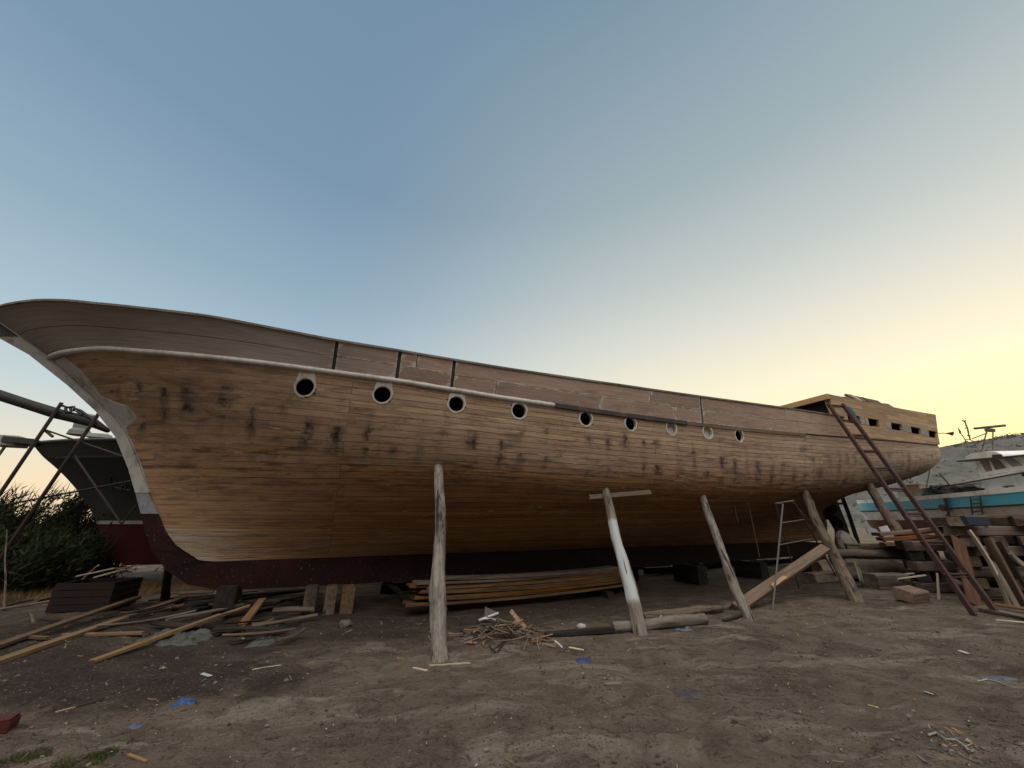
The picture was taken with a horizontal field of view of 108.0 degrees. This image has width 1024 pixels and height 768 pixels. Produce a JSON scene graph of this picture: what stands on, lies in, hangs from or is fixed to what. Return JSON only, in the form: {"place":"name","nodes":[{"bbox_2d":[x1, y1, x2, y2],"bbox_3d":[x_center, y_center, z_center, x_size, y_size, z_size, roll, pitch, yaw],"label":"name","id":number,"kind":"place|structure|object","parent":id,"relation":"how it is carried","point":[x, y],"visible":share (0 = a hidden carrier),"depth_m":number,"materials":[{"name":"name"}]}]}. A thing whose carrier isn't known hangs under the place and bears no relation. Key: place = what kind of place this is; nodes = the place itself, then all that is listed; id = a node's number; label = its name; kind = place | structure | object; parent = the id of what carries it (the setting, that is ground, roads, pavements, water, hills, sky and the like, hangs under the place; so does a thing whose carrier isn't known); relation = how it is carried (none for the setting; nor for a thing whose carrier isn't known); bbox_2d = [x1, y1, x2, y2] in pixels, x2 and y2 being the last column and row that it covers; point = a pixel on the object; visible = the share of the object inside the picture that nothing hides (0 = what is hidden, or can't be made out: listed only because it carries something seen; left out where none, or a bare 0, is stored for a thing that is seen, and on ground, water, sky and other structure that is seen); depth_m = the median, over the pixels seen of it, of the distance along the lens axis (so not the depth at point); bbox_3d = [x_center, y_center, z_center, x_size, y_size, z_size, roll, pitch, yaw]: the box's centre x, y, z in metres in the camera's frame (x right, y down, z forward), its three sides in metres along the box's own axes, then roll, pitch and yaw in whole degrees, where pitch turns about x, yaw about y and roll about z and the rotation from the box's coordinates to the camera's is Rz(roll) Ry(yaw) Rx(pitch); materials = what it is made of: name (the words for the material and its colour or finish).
{"place":"outdoors","nodes":[
{"label":"outdoors","id":0,"kind":"place"},
{"bbox_2d":[0,745,119,767],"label":"green grass","id":1,"kind":"structure","parent":0,"point":[95,756],"depth_m":2.69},
{"bbox_2d":[0,577,202,605],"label":"dry grass","id":2,"kind":"structure","parent":0,"point":[150,587],"depth_m":8.71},
{"bbox_2d":[0,525,1023,767],"bbox_3d":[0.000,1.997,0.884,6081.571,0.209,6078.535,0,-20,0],"label":"ground","id":3,"kind":"structure","parent":0,"point":[887,687],"depth_m":3.91,"materials":[{"name":"soil"}]},
{"bbox_2d":[3,530,7,610],"bbox_3d":[-9.919,3.586,7.281,2.052,0.068,0.047,37,-22,31],"label":"branch","id":4,"kind":"object","parent":3,"relation":"on","point":[5,587],"visible":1,"depth_m":7.15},
{"bbox_2d":[0,712,21,733],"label":"red box","id":5,"kind":"object","parent":3,"relation":"on","point":[8,722],"visible":1,"depth_m":3.08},
{"bbox_2d":[0,516,79,584],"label":"bush","id":6,"kind":"object","parent":3,"relation":"on","point":[44,531],"visible":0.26,"depth_m":9.56,"materials":[{"name":"green plant"}]},
{"bbox_2d":[0,480,82,533],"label":"bush","id":7,"kind":"object","parent":3,"relation":"on","point":[49,500],"visible":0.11,"depth_m":12.37,"materials":[{"name":"green plant"}]},
{"bbox_2d":[0,487,92,583],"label":"bush","id":8,"kind":"object","parent":3,"relation":"on","point":[7,512],"visible":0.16,"depth_m":10.47,"materials":[{"name":"green plant"}]},
{"bbox_2d":[0,518,123,593],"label":"bush","id":9,"kind":"object","parent":3,"relation":"on","point":[29,571],"visible":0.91,"depth_m":9.14,"materials":[{"name":"green plant"}]},
{"bbox_2d":[0,402,137,561],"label":"spar rack","id":10,"kind":"object","parent":3,"relation":"on","point":[53,479],"visible":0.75,"depth_m":8.40,"materials":[{"name":"black metal"}]},
{"bbox_2d":[0,390,109,432],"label":"spar","id":11,"kind":"object","parent":10,"relation":"on","point":[29,404],"visible":0.91,"depth_m":9.00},
{"bbox_2d":[62,405,96,420],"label":"fittings","id":12,"kind":"object","parent":11,"relation":"attached to","point":[77,410],"visible":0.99,"depth_m":8.97,"materials":[{"name":"black metal"}]},
{"bbox_2d":[0,596,141,647],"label":"loose plank","id":13,"kind":"object","parent":3,"relation":"on","point":[12,640],"visible":0.99,"depth_m":5.66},
{"bbox_2d":[0,414,160,564],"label":"grey boat","id":14,"kind":"object","parent":3,"relation":"on","point":[102,467],"visible":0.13,"depth_m":10.14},
{"bbox_2d":[40,478,142,578],"bbox_3d":[-11.730,4.268,10.902,2.972,2.836,2.948,-16,-26,37],"label":"bush","id":15,"kind":"object","parent":3,"relation":"on","point":[85,522],"visible":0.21,"depth_m":10.40,"materials":[{"name":"green plant"}]},
{"bbox_2d":[45,577,142,612],"bbox_3d":[-7.763,3.929,6.968,0.904,0.450,0.735,4,-21,-11],"label":"crate","id":16,"kind":"object","parent":3,"relation":"on","point":[90,594],"visible":0.91,"depth_m":6.69,"materials":[{"name":"wood"}]},
{"bbox_2d":[0,596,188,663],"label":"loose plank","id":17,"kind":"object","parent":3,"relation":"on","point":[34,648],"visible":0.75,"depth_m":5.05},
{"bbox_2d":[92,601,174,620],"bbox_3d":[-6.186,3.731,6.106,0.047,0.039,1.000,-39,-30,26],"label":"dark stick","id":18,"kind":"object","parent":17,"relation":"on","point":[132,612],"visible":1,"depth_m":6.05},
{"bbox_2d":[59,631,145,636],"bbox_3d":[-5.838,3.577,5.323,1.124,0.038,0.071,1,-20,-3],"label":"loose plank","id":19,"kind":"object","parent":3,"relation":"on","point":[114,633],"visible":0.8,"depth_m":5.31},
{"bbox_2d":[97,609,196,626],"bbox_3d":[-5.511,3.573,5.657,1.120,0.059,0.035,15,-9,-40],"label":"dark stick","id":20,"kind":"object","parent":3,"relation":"on","point":[132,622],"visible":1,"depth_m":5.61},
{"bbox_2d":[88,613,221,662],"bbox_3d":[-4.867,3.522,5.219,0.086,0.042,1.641,-4,-15,11],"label":"loose plank","id":21,"kind":"object","parent":3,"relation":"on","point":[141,643],"visible":1,"depth_m":5.02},
{"bbox_2d":[119,607,199,622],"bbox_3d":[-5.785,3.801,6.104,1.026,0.060,0.074,8,-17,-33],"label":"dark stick","id":22,"kind":"object","parent":3,"relation":"on","point":[136,619],"visible":0.75,"depth_m":6.07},
{"bbox_2d":[159,568,172,600],"bbox_3d":[-6.756,3.941,7.269,0.179,0.170,1.939,33,-57,-12],"label":"short post","id":23,"kind":"object","parent":3,"relation":"on","point":[166,585],"visible":0.66,"depth_m":7.14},
{"bbox_2d":[128,628,214,646],"bbox_3d":[-4.786,3.598,5.321,0.966,0.121,0.620,0,-20,0],"label":"tarpaulin","id":24,"kind":"object","parent":3,"relation":"on","point":[182,638],"visible":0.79,"depth_m":5.24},
{"bbox_2d":[149,620,205,627],"bbox_3d":[-5.094,3.661,5.664,0.909,0.048,0.090,-2,-1,7],"label":"dark stick","id":25,"kind":"object","parent":3,"relation":"on","point":[166,624],"visible":0.84,"depth_m":5.66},
{"bbox_2d":[169,697,196,706],"bbox_3d":[-3.127,3.033,3.553,0.250,0.049,0.114,0,-20,0],"label":"blue bag","id":26,"kind":"object","parent":3,"relation":"on","point":[185,701],"visible":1,"depth_m":3.54,"materials":[{"name":"plastic"}]},
{"bbox_2d":[157,605,212,615],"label":"dark board","id":27,"kind":"object","parent":3,"relation":"on","point":[205,606],"visible":0.34,"depth_m":6.64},
{"bbox_2d":[183,592,300,607],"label":"dark board","id":28,"kind":"object","parent":27,"relation":"on","point":[208,602],"visible":0.61,"depth_m":7.27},
{"bbox_2d":[204,589,304,599],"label":"dark board","id":29,"kind":"object","parent":28,"relation":"on","point":[269,593],"visible":0.75,"depth_m":7.62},
{"bbox_2d":[165,603,244,620],"bbox_3d":[-5.159,3.857,6.301,0.073,0.034,1.084,-3,-14,39],"label":"dark stick","id":30,"kind":"object","parent":3,"relation":"on","point":[200,613],"visible":0.93,"depth_m":6.22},
{"bbox_2d":[211,585,242,614],"bbox_3d":[-5.127,3.861,6.720,0.301,0.425,0.519,8,-22,-21],"label":"keel block","id":31,"kind":"object","parent":3,"relation":"on","point":[228,596],"depth_m":6.53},
{"bbox_2d":[189,623,283,628],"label":"dark board","id":32,"kind":"object","parent":3,"relation":"on","point":[209,626],"visible":0.35,"depth_m":5.80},
{"bbox_2d":[212,619,277,635],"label":"dark board","id":33,"kind":"object","parent":3,"relation":"on","point":[221,633],"visible":0.39,"depth_m":5.53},
{"bbox_2d":[235,598,265,631],"bbox_3d":[-4.383,3.859,6.256,0.122,0.053,1.208,7,-10,-18],"label":"offcut","id":34,"kind":"object","parent":33,"relation":"on","point":[253,610],"visible":0.82,"depth_m":6.28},
{"bbox_2d":[211,626,286,630],"bbox_3d":[-3.885,3.622,5.503,1.068,0.037,0.085,2,-7,-3],"label":"dark stick","id":35,"kind":"object","parent":3,"relation":"on","point":[266,628],"visible":0.93,"depth_m":5.50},
{"bbox_2d":[227,632,285,644],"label":"dark board","id":36,"kind":"object","parent":3,"relation":"on","point":[249,639],"visible":0.86,"depth_m":5.36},
{"bbox_2d":[222,627,295,635],"bbox_3d":[-3.603,3.548,5.313,0.955,0.046,0.052,3,-38,-13],"label":"dark stick","id":37,"kind":"object","parent":3,"relation":"on","point":[258,633],"visible":1,"depth_m":5.29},
{"bbox_2d":[244,636,279,647],"bbox_3d":[-3.541,3.655,5.291,0.341,0.086,0.338,0,-20,0],"label":"plastic sheet","id":38,"kind":"object","parent":3,"relation":"on","point":[262,641],"visible":0.99,"depth_m":5.25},
{"bbox_2d":[251,613,317,625],"bbox_3d":[-3.698,3.863,6.081,0.964,0.022,0.074,15,-9,-38],"label":"dark stick","id":39,"kind":"object","parent":3,"relation":"on","point":[286,620],"visible":0.93,"depth_m":6.07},
{"bbox_2d":[272,607,315,612],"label":"dark stick","id":40,"kind":"object","parent":3,"relation":"on","point":[292,609],"visible":1,"depth_m":6.61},
{"bbox_2d":[301,584,318,613],"bbox_3d":[-3.791,4.046,7.012,0.213,0.450,0.499,8,-22,-21],"label":"keel block","id":41,"kind":"object","parent":3,"relation":"on","point":[311,595],"depth_m":6.83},
{"bbox_2d":[323,584,337,614],"bbox_3d":[-3.470,4.104,7.107,0.190,0.455,0.500,8,-22,-21],"label":"keel block","id":42,"kind":"object","parent":3,"relation":"on","point":[330,599],"depth_m":6.91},
{"bbox_2d":[339,584,354,613],"bbox_3d":[-3.215,4.181,7.260,0.230,0.458,0.493,8,-22,-21],"label":"keel block","id":43,"kind":"object","parent":3,"relation":"on","point":[347,598],"depth_m":7.06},
{"bbox_2d":[0,299,940,589],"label":"wooden boat","id":44,"kind":"object","parent":43,"relation":"on","point":[256,455],"visible":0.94,"depth_m":7.01,"materials":[{"name":"brown wood"}]},
{"bbox_2d":[383,582,409,600],"bbox_3d":[-2.399,4.404,7.842,0.786,0.149,0.129,47,-54,-7],"label":"short post","id":45,"kind":"object","parent":3,"relation":"on","point":[397,591],"visible":0.66,"depth_m":7.80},
{"bbox_2d":[380,581,415,593],"bbox_3d":[-2.242,5.016,9.299,1.993,0.207,0.246,4,-21,-17],"label":"dark timber","id":46,"kind":"object","parent":3,"relation":"on","point":[402,586],"visible":0.3,"depth_m":9.04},
{"bbox_2d":[428,464,447,662],"bbox_3d":[-1.115,2.538,5.681,0.276,3.125,0.246,-24,-49,10],"label":"wooden prop","id":47,"kind":"object","parent":3,"relation":"on","point":[437,612],"visible":0.92,"depth_m":5.25,"materials":[{"name":"wood"}]},
{"bbox_2d":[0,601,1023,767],"bbox_3d":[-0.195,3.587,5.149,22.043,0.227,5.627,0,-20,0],"label":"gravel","id":48,"kind":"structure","parent":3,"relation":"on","point":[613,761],"depth_m":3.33,"materials":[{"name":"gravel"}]},
{"bbox_2d":[544,626,614,637],"bbox_3d":[1.023,3.739,5.603,1.121,0.062,0.121,6,-21,-15],"label":"half buried plank","id":49,"kind":"object","parent":3,"relation":"on","point":[580,632],"visible":0.97,"depth_m":5.57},
{"bbox_2d":[602,488,647,635],"bbox_3d":[1.960,3.061,6.646,0.246,2.854,0.225,35,-60,-24],"label":"wooden prop","id":50,"kind":"object","parent":3,"relation":"on","point":[639,628],"visible":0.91,"depth_m":6.32,"materials":[{"name":"wood"}]},
{"bbox_2d":[589,490,651,499],"bbox_3d":[2.292,2.323,7.819,1.536,0.096,0.031,1,-30,-18],"label":"crossboard","id":51,"kind":"object","parent":50,"relation":"attached to","point":[622,494],"visible":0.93,"depth_m":7.82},
{"bbox_2d":[643,566,672,574],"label":"dark timber","id":52,"kind":"object","parent":3,"relation":"on","point":[658,570],"visible":0.56,"depth_m":12.25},
{"bbox_2d":[610,613,708,633],"bbox_3d":[2.378,3.844,5.976,1.713,0.198,0.202,5,17,-15],"label":"fallen log","id":53,"kind":"object","parent":3,"relation":"on","point":[672,621],"visible":0.83,"depth_m":5.94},
{"bbox_2d":[643,605,723,618],"bbox_3d":[3.105,4.129,6.721,1.699,0.172,0.171,4,-13,-16],"label":"fallen log","id":54,"kind":"object","parent":3,"relation":"on","point":[707,609],"visible":0.74,"depth_m":6.70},
{"bbox_2d":[671,688,707,699],"bbox_3d":[1.778,3.107,3.735,0.307,0.030,0.222,0,-20,0],"label":"dark rag","id":55,"kind":"object","parent":3,"relation":"on","point":[690,694],"visible":1,"depth_m":3.72,"materials":[{"name":"fabric"}]},
{"bbox_2d":[673,564,707,584],"bbox_3d":[5.136,5.480,10.766,0.340,0.474,0.921,8,-22,-21],"label":"keel block","id":56,"kind":"object","parent":3,"relation":"on","point":[692,574],"depth_m":10.54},
{"bbox_2d":[699,494,755,620],"bbox_3d":[4.325,3.476,7.634,0.262,2.950,0.271,-4,-59,11],"label":"wooden prop","id":57,"kind":"object","parent":3,"relation":"on","point":[742,603],"visible":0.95,"depth_m":7.34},
{"bbox_2d":[733,560,769,578],"bbox_3d":[7.530,5.844,11.713,0.343,0.495,0.918,8,-22,-21],"label":"keel block","id":58,"kind":"object","parent":3,"relation":"on","point":[751,569],"depth_m":11.54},
{"bbox_2d":[766,558,792,564],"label":"dark timber","id":59,"kind":"object","parent":3,"relation":"on","point":[780,561],"visible":0.53,"depth_m":14.87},
{"bbox_2d":[730,544,829,610],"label":"leaning beam","id":60,"kind":"structure","parent":3,"relation":"on","point":[758,593],"depth_m":7.97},
{"bbox_2d":[772,500,845,609],"bbox_3d":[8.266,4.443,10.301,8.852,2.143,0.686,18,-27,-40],"label":"stepladder","id":61,"kind":"object","parent":3,"relation":"on","point":[781,527],"visible":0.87,"depth_m":8.75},
{"bbox_2d":[803,571,839,583],"bbox_3d":[8.930,5.496,10.600,1.519,0.263,0.304,9,-22,-23],"label":"sleeper","id":62,"kind":"object","parent":3,"relation":"on","point":[819,577],"visible":0.76,"depth_m":10.36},
{"bbox_2d":[801,490,864,602],"bbox_3d":[7.785,3.921,9.159,0.280,3.265,0.282,5,-56,14],"label":"wooden prop","id":63,"kind":"object","parent":3,"relation":"on","point":[849,585],"visible":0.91,"depth_m":8.82,"materials":[{"name":"wood"}]},
{"bbox_2d":[834,530,856,548],"bbox_3d":[11.243,5.366,12.524,0.606,0.809,0.556,-10,-23,26],"label":"boulder","id":64,"kind":"object","parent":3,"relation":"on","point":[841,537],"visible":0.56,"depth_m":12.42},
{"bbox_2d":[812,559,913,580],"bbox_3d":[10.402,5.495,10.927,2.598,0.669,0.646,-2,1,7],"label":"log","id":65,"kind":"object","parent":3,"relation":"on","point":[892,565],"visible":0.42,"depth_m":10.80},
{"bbox_2d":[865,483,903,535],"bbox_3d":[11.291,4.377,10.855,0.328,3.570,0.330,0,-54,17],"label":"wooden prop","id":66,"kind":"object","parent":3,"relation":"on","point":[892,523],"visible":0.46,"depth_m":11.41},
{"bbox_2d":[862,572,912,589],"bbox_3d":[9.335,4.910,9.252,0.967,0.366,0.354,3,-21,-7],"label":"support block","id":67,"kind":"object","parent":3,"relation":"on","point":[884,581],"depth_m":9.12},
{"bbox_2d":[892,585,929,603],"bbox_3d":[8.492,4.479,7.918,0.637,0.220,0.343,8,-8,-21],"label":"wood block","id":68,"kind":"object","parent":3,"relation":"on","point":[911,594],"depth_m":7.81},
{"bbox_2d":[826,402,998,615],"bbox_3d":[9.301,2.417,9.110,0.569,5.050,3.658,-8,-22,21],"label":"ladder","id":69,"kind":"object","parent":3,"relation":"on","point":[978,588],"visible":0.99,"depth_m":8.34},
{"bbox_2d":[912,581,954,592],"bbox_3d":[10.303,4.949,9.067,0.884,0.229,0.262,1,-20,-3],"label":"dark timber","id":70,"kind":"object","parent":3,"relation":"on","point":[931,587],"visible":0.63,"depth_m":8.95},
{"bbox_2d":[908,569,932,581],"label":"dark timber","id":71,"kind":"object","parent":70,"relation":"on","point":[927,578],"visible":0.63,"depth_m":9.09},
{"bbox_2d":[906,561,957,571],"bbox_3d":[10.468,4.517,9.228,1.115,0.226,0.262,1,-20,-3],"label":"dark timber","id":72,"kind":"object","parent":71,"relation":"on","point":[923,566],"visible":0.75,"depth_m":9.12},
{"bbox_2d":[902,550,925,560],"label":"dark timber","id":73,"kind":"object","parent":72,"relation":"on","point":[914,555],"visible":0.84,"depth_m":9.26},
{"bbox_2d":[894,540,918,549],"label":"dark timber","id":74,"kind":"object","parent":73,"relation":"on","point":[899,544],"visible":0.25,"depth_m":9.81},
{"bbox_2d":[879,538,946,545],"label":"slab board","id":75,"kind":"object","parent":74,"relation":"on","point":[893,543],"visible":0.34,"depth_m":10.05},
{"bbox_2d":[875,531,943,540],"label":"slab board","id":76,"kind":"object","parent":75,"relation":"on","point":[904,537],"visible":0.66,"depth_m":10.20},
{"bbox_2d":[871,526,942,535],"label":"slab board","id":77,"kind":"object","parent":76,"relation":"on","point":[906,532],"visible":0.68,"depth_m":10.43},
{"bbox_2d":[902,541,945,550],"bbox_3d":[10.404,4.088,9.389,0.848,0.227,0.262,1,-20,-3],"label":"dark timber","id":78,"kind":"object","parent":73,"relation":"on","point":[913,546],"visible":0.62,"depth_m":9.27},
{"bbox_2d":[856,420,1023,541],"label":"fishing boat","id":79,"kind":"object","parent":3,"relation":"on","point":[1001,479],"visible":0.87,"depth_m":13.48,"materials":[{"name":"white wood"}]},
{"bbox_2d":[922,484,953,499],"bbox_3d":[17.713,4.375,15.115,1.710,0.598,1.302,0,-20,0],"label":"net heap","id":80,"kind":"object","parent":79,"relation":"on","point":[932,490],"visible":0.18,"depth_m":15.18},
{"bbox_2d":[938,485,984,496],"bbox_3d":[17.700,4.169,14.554,1.647,0.521,1.353,0,-20,0],"label":"net heap","id":81,"kind":"object","parent":79,"relation":"on","point":[955,489],"visible":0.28,"depth_m":14.44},
{"bbox_2d":[950,534,981,605],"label":"leaning board","id":82,"kind":"object","parent":3,"relation":"on","point":[971,593],"visible":0.68,"depth_m":7.98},
{"bbox_2d":[967,530,1011,604],"bbox_3d":[10.322,3.941,8.030,0.094,1.511,0.150,-12,-37,27],"label":"leaning board","id":83,"kind":"object","parent":3,"relation":"on","point":[990,564],"visible":0.94,"depth_m":8.00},
{"bbox_2d":[976,607,1023,619],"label":"loose plank","id":84,"kind":"object","parent":3,"relation":"on","point":[1010,614],"visible":0.94,"depth_m":6.74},
{"bbox_2d":[979,587,1023,599],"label":"crib timber","id":85,"kind":"object","parent":3,"relation":"on","point":[994,593],"visible":0.21,"depth_m":8.14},
{"bbox_2d":[950,572,990,589],"bbox_3d":[11.078,4.716,9.047,0.291,0.215,2.592,-17,-26,38],"label":"crib timber","id":86,"kind":"object","parent":85,"relation":"on","point":[983,583],"visible":0.27,"depth_m":8.12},
{"bbox_2d":[955,566,1023,577],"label":"crib timber","id":87,"kind":"object","parent":86,"relation":"on","point":[983,572],"visible":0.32,"depth_m":8.30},
{"bbox_2d":[943,551,982,567],"bbox_3d":[11.117,4.318,9.209,0.294,0.214,2.527,-17,-26,38],"label":"crib timber","id":88,"kind":"object","parent":87,"relation":"on","point":[975,561],"visible":0.33,"depth_m":8.32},
{"bbox_2d":[982,537,1023,604],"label":"leaning board","id":89,"kind":"object","parent":3,"relation":"on","point":[995,553],"visible":0.81,"depth_m":8.02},
{"bbox_2d":[992,561,1019,606],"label":"leaning board","id":90,"kind":"object","parent":3,"relation":"on","point":[1008,589],"visible":0.92,"depth_m":7.70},
{"bbox_2d":[995,541,1023,593],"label":"leaning board","id":91,"kind":"object","parent":3,"relation":"on","point":[1010,562],"visible":0.92,"depth_m":8.17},
{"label":"support block","id":92,"kind":"object","parent":3,"relation":"on","visible":0},
{"bbox_2d":[838,549,905,559],"bbox_3d":[10.263,4.809,10.536,1.772,0.291,0.296,-13,-43,28],"label":"fallen log","id":93,"kind":"object","parent":92,"relation":"on","point":[870,554],"visible":0.7,"depth_m":10.49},
{"bbox_2d":[844,543,901,549],"bbox_3d":[10.777,4.839,10.952,1.459,0.265,0.290,-11,-3,27],"label":"fallen log","id":94,"kind":"object","parent":92,"relation":"on","point":[872,546],"visible":0.44,"depth_m":10.99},
{"bbox_3d":[-1.373,4.288,7.101,0.160,0.142,0.565,8,-22,-21],"label":"bearer","id":95,"kind":"object","parent":3,"relation":"on","visible":0},
{"bbox_2d":[402,584,622,606],"bbox_3d":[0.350,4.508,7.985,5.281,0.105,0.339,10,-23,-26],"label":"stacked board","id":96,"kind":"object","parent":95,"relation":"on","point":[414,603],"visible":0.64,"depth_m":7.57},
{"bbox_2d":[426,583,622,600],"bbox_3d":[0.617,4.494,8.137,5.126,0.094,0.351,11,-23,-26],"label":"stacked board","id":97,"kind":"object","parent":96,"relation":"on","point":[474,597],"visible":0.41,"depth_m":7.58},
{"bbox_2d":[410,580,621,599],"bbox_3d":[0.483,4.426,8.058,5.321,0.099,0.332,10,-23,-25],"label":"stacked board","id":98,"kind":"object","parent":97,"relation":"on","point":[419,596],"visible":0.58,"depth_m":7.71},
{"bbox_2d":[446,578,621,593],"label":"stacked board","id":99,"kind":"object","parent":98,"relation":"on","point":[582,583],"visible":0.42,"depth_m":7.99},
{"bbox_2d":[414,575,620,593],"bbox_3d":[0.376,4.316,8.044,4.921,0.098,0.350,10,-23,-26],"label":"stacked board","id":100,"kind":"object","parent":99,"relation":"on","point":[421,590],"visible":0.56,"depth_m":7.77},
{"bbox_2d":[424,572,632,589],"bbox_3d":[0.613,4.300,8.169,5.202,0.094,0.337,10,-23,-26],"label":"stacked board","id":101,"kind":"object","parent":100,"relation":"on","point":[519,583],"visible":0.49,"depth_m":7.83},
{"bbox_2d":[406,569,631,587],"bbox_3d":[0.487,4.239,8.135,5.483,0.094,0.330,10,-23,-25],"label":"stacked board","id":102,"kind":"object","parent":101,"relation":"on","point":[411,585],"visible":0.48,"depth_m":7.73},
{"bbox_2d":[412,569,618,584],"bbox_3d":[0.354,4.172,8.073,4.971,0.090,0.359,10,-23,-26],"label":"stacked board","id":103,"kind":"object","parent":102,"relation":"on","point":[421,582],"visible":0.57,"depth_m":7.63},
{"bbox_2d":[445,565,618,579],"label":"stacked board","id":104,"kind":"object","parent":103,"relation":"on","point":[522,575],"visible":0.9,"depth_m":8.01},
{"bbox_2d":[0,0,1023,522],"label":"sky","id":105,"kind":"structure","parent":0,"point":[769,202],"materials":[{"name":"blue"}]},
{"bbox_2d":[827,434,1023,526],"bbox_3d":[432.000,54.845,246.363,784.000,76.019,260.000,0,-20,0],"label":"hill","id":106,"kind":"structure","parent":0,"point":[953,468],"depth_m":209.69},
{"bbox_2d":[829,433,1023,526],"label":"hill scrub","id":107,"kind":"object","parent":106,"relation":"on","point":[956,445],"visible":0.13,"depth_m":246.86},
{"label":"crib timber","id":108,"kind":"object","parent":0,"visible":0},
{"bbox_2d":[966,546,1023,556],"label":"crib timber","id":109,"kind":"object","parent":108,"relation":"on","point":[1015,550],"visible":0.39,"depth_m":8.48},
{"bbox_2d":[944,536,981,546],"bbox_3d":[11.124,3.859,9.209,0.295,0.214,2.387,-17,-26,38],"label":"crib timber","id":110,"kind":"object","parent":109,"relation":"on","point":[968,540],"visible":0.36,"depth_m":8.43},
{"bbox_2d":[943,526,1023,535],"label":"crib timber","id":111,"kind":"object","parent":110,"relation":"on","point":[988,530],"visible":0.96,"depth_m":8.64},
{"bbox_2d":[931,516,964,525],"bbox_3d":[11.118,3.510,9.505,0.293,0.221,2.685,-17,-26,38],"label":"crib timber","id":112,"kind":"object","parent":111,"relation":"on","point":[950,521],"visible":0.9,"depth_m":8.67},
{"bbox_2d":[959,516,990,525],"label":"blue timber","id":113,"kind":"object","parent":112,"relation":"on","point":[975,520],"visible":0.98,"depth_m":8.45,"materials":[{"name":"paint"}]},
{"bbox_2d":[988,516,1023,525],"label":"crib timber","id":114,"kind":"object","parent":111,"relation":"on","point":[1010,521],"visible":0.98,"depth_m":9.06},
{"bbox_2d":[1004,536,1023,545],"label":"crib timber","id":115,"kind":"object","parent":109,"relation":"on","point":[1016,540],"visible":0.44,"depth_m":8.74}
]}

